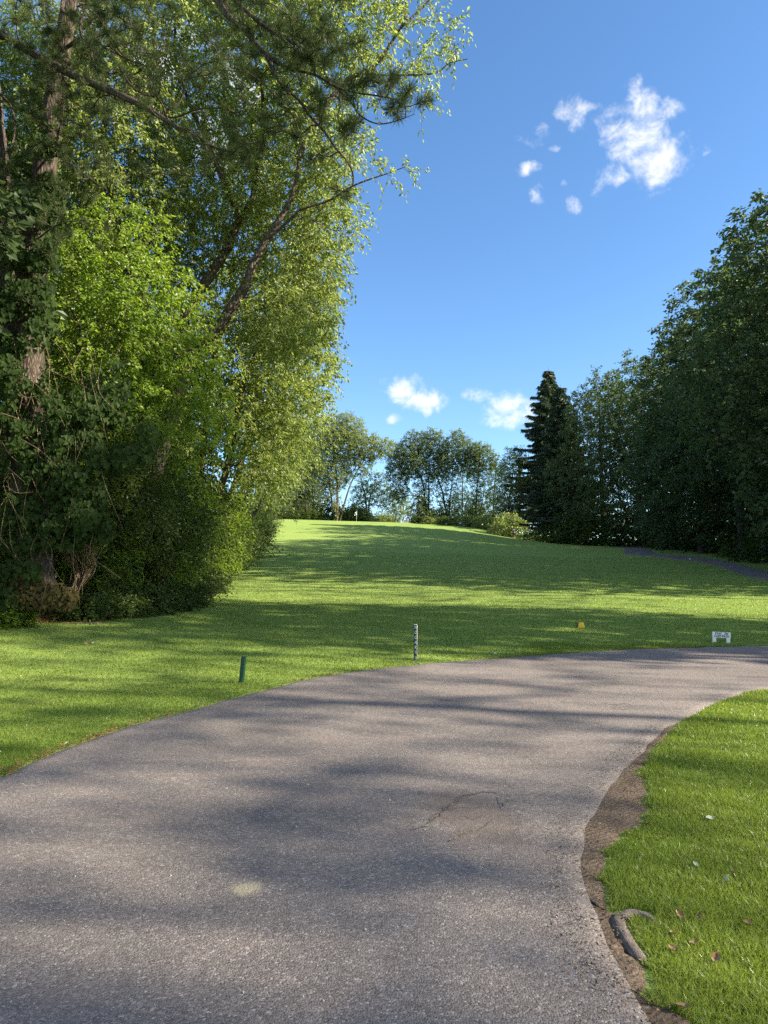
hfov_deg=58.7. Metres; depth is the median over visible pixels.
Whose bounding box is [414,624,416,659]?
lettered stake
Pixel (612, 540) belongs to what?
bush
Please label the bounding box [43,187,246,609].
broadleaf tree
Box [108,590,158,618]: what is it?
plant
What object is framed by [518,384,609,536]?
spruce tree
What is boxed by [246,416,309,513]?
broadleaf tree
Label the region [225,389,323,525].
broadleaf tree
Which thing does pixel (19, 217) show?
broadleaf tree
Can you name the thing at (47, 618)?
leaf litter
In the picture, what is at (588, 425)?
broadleaf tree
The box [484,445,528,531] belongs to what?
broadleaf tree
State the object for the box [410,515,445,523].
bush
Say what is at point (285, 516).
bush
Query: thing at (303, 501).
broadleaf tree
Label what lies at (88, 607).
plant
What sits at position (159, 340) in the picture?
broadleaf tree
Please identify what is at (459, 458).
broadleaf tree
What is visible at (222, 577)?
plant
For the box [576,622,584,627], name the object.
tee marker
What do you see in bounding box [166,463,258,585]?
shrub
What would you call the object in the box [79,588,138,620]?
plant
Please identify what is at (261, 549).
shrub
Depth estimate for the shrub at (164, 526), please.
20.30 m
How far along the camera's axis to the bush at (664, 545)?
88.39 m
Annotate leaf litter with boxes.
[0,645,740,777]
[2,598,209,622]
[539,724,702,1023]
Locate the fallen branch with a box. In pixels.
[67,620,116,623]
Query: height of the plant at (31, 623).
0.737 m
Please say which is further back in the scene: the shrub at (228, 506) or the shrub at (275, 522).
the shrub at (275, 522)
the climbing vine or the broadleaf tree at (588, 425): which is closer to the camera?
the climbing vine
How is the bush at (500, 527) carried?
on the lawn at (356, 539)
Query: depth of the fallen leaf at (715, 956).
2.87 m
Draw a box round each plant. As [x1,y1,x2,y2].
[0,599,41,628]
[0,608,41,629]
[53,593,113,622]
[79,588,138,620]
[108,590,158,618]
[122,583,184,616]
[147,583,204,612]
[171,579,218,607]
[192,572,232,592]
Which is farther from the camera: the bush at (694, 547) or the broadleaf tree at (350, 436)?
the broadleaf tree at (350, 436)
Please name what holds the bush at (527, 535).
on the lawn at (356, 539)
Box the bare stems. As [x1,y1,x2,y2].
[55,544,103,594]
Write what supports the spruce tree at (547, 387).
on the lawn at (356, 539)
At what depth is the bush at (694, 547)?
79.53 m
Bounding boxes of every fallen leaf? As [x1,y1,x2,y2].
[668,944,680,952]
[674,907,683,917]
[675,1002,690,1006]
[711,950,720,960]
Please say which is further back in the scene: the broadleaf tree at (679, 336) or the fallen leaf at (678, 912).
the broadleaf tree at (679, 336)
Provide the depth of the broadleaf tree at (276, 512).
136.60 m
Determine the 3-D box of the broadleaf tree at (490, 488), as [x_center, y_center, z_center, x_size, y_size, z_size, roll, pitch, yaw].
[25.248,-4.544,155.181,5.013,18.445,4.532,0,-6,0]
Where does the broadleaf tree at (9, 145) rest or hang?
on the lawn at (356, 539)
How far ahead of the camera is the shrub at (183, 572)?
25.17 m
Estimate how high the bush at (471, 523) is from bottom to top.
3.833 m
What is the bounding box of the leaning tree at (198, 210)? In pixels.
[0,0,475,594]
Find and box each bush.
[262,503,298,519]
[277,504,310,519]
[293,493,324,517]
[294,508,328,519]
[313,497,348,520]
[336,503,374,521]
[354,511,377,521]
[373,512,402,522]
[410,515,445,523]
[433,515,461,525]
[446,513,476,526]
[463,517,484,527]
[473,514,496,528]
[482,510,531,539]
[520,528,550,540]
[529,517,585,543]
[546,511,626,545]
[593,507,653,546]
[628,512,666,547]
[641,514,715,550]
[677,510,758,553]
[723,519,767,563]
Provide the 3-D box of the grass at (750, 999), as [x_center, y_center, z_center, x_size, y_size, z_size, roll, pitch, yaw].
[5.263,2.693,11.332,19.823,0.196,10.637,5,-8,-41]
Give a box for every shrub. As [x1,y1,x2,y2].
[0,418,168,613]
[0,441,80,611]
[0,453,159,611]
[0,456,191,606]
[54,428,181,595]
[102,469,237,603]
[110,456,231,600]
[142,555,236,601]
[162,465,250,592]
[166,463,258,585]
[207,510,252,578]
[208,500,272,581]
[216,492,257,574]
[229,503,272,571]
[238,491,280,546]
[240,491,283,536]
[247,506,283,558]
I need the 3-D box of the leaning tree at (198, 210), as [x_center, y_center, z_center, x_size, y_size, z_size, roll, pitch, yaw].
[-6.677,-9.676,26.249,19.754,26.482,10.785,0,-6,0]
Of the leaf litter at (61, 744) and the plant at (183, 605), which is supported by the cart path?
the leaf litter at (61, 744)
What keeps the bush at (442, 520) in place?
on the lawn at (356, 539)
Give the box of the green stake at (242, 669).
[239,656,246,682]
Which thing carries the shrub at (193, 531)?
on the lawn at (356, 539)
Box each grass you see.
[522,641,767,1023]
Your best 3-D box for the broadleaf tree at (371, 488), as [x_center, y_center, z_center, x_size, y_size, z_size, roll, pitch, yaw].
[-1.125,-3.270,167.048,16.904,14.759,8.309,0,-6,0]
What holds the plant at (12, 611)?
on the lawn at (356, 539)
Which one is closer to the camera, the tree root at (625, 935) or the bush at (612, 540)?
the tree root at (625, 935)
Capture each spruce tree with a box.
[503,371,608,523]
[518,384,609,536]
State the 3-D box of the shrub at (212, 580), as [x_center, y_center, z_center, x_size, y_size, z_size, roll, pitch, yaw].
[-8.074,2.834,26.893,5.158,2.798,3.588,5,-8,-39]
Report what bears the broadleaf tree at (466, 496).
on the lawn at (356, 539)
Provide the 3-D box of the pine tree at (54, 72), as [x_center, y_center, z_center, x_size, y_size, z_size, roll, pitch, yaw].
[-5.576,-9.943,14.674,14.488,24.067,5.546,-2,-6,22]
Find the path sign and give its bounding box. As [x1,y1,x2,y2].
[712,631,730,642]
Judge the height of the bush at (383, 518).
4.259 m
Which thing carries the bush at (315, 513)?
on the lawn at (356, 539)
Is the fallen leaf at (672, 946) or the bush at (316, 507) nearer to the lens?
the fallen leaf at (672, 946)
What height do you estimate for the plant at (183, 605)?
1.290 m
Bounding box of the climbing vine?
[0,118,163,616]
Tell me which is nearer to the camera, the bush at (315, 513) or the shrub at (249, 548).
the shrub at (249, 548)
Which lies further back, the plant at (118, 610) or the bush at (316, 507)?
the bush at (316, 507)
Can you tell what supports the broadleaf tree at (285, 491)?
on the lawn at (356, 539)
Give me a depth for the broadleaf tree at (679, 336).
72.55 m
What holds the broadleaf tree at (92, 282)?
on the lawn at (356, 539)
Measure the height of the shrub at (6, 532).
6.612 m
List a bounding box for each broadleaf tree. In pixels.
[0,43,87,490]
[0,96,68,546]
[0,120,193,563]
[0,129,152,486]
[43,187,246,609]
[96,278,186,459]
[120,229,349,576]
[210,282,352,510]
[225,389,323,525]
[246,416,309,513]
[247,419,299,519]
[257,445,306,513]
[281,425,329,519]
[301,409,398,520]
[345,470,411,516]
[378,500,412,522]
[384,426,454,523]
[401,488,436,523]
[427,428,481,518]
[451,459,482,517]
[461,441,498,519]
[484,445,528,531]
[484,452,501,514]
[539,365,651,544]
[572,348,680,546]
[614,349,730,550]
[615,312,740,553]
[644,255,767,556]
[654,259,767,554]
[662,188,767,543]
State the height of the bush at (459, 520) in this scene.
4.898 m
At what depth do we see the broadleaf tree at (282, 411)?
31.25 m
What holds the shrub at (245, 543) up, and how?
on the lawn at (356, 539)
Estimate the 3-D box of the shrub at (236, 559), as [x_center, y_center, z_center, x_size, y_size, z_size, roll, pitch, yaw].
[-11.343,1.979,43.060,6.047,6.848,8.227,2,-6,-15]
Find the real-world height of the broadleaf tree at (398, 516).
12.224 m
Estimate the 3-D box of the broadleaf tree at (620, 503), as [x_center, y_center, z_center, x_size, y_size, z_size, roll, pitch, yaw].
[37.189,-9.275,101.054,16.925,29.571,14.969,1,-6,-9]
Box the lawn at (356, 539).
[0,519,767,1023]
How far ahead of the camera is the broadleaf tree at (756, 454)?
51.09 m
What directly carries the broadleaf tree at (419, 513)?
on the lawn at (356, 539)
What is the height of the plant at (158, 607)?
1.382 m
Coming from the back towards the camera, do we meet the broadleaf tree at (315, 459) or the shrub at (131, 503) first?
the broadleaf tree at (315, 459)
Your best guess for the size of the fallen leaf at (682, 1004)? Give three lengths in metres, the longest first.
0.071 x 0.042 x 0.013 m
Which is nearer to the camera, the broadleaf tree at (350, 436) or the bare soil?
the bare soil
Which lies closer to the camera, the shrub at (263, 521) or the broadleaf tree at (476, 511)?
the shrub at (263, 521)
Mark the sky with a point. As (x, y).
(590, 157)
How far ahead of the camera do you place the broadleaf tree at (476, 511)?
157.03 m
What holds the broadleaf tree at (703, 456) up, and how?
on the lawn at (356, 539)
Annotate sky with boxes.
[0,0,767,537]
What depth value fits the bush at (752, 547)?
63.12 m
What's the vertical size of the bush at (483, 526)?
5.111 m
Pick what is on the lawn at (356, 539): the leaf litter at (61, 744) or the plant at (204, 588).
the plant at (204, 588)
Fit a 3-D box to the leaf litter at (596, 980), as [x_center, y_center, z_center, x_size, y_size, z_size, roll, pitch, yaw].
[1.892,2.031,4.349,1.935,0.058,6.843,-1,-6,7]
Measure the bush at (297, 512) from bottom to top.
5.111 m
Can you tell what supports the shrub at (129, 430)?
on the lawn at (356, 539)
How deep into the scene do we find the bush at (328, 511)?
165.83 m
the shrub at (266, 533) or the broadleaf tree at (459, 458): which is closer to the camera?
the shrub at (266, 533)
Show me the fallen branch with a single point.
(91, 623)
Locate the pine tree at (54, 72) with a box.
[0,0,437,606]
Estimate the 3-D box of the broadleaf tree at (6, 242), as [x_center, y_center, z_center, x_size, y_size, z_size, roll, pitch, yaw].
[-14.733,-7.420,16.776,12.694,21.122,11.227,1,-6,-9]
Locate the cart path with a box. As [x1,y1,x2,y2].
[0,545,767,1023]
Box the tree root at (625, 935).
[611,909,658,964]
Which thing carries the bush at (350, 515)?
on the lawn at (356, 539)
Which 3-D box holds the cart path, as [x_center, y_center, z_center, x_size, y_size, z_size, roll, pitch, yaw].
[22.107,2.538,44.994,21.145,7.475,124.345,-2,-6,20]
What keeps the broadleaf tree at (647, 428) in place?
on the lawn at (356, 539)
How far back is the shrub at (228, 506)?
30.54 m
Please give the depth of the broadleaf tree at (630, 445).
90.11 m
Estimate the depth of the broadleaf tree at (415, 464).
160.93 m
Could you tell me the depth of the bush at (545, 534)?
111.72 m
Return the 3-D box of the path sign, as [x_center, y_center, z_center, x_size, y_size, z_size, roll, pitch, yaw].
[8.671,3.229,17.551,0.443,0.286,0.023,2,-4,8]
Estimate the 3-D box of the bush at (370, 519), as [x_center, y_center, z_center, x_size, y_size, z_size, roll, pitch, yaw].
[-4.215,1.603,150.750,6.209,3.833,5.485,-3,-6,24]
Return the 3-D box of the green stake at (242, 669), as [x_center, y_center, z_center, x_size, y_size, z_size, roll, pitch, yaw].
[-2.271,2.541,10.960,0.069,0.446,0.069,4,-4,22]
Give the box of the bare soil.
[580,726,689,1023]
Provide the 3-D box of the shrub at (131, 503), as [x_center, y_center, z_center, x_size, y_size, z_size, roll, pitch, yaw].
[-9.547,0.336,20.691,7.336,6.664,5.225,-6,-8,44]
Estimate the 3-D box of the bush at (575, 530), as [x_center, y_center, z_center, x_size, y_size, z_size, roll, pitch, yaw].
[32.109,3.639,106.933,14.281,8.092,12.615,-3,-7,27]
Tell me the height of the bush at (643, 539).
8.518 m
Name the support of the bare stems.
on the lawn at (356, 539)
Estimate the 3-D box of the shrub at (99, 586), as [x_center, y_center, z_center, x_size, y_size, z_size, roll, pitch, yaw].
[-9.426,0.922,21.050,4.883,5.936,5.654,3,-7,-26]

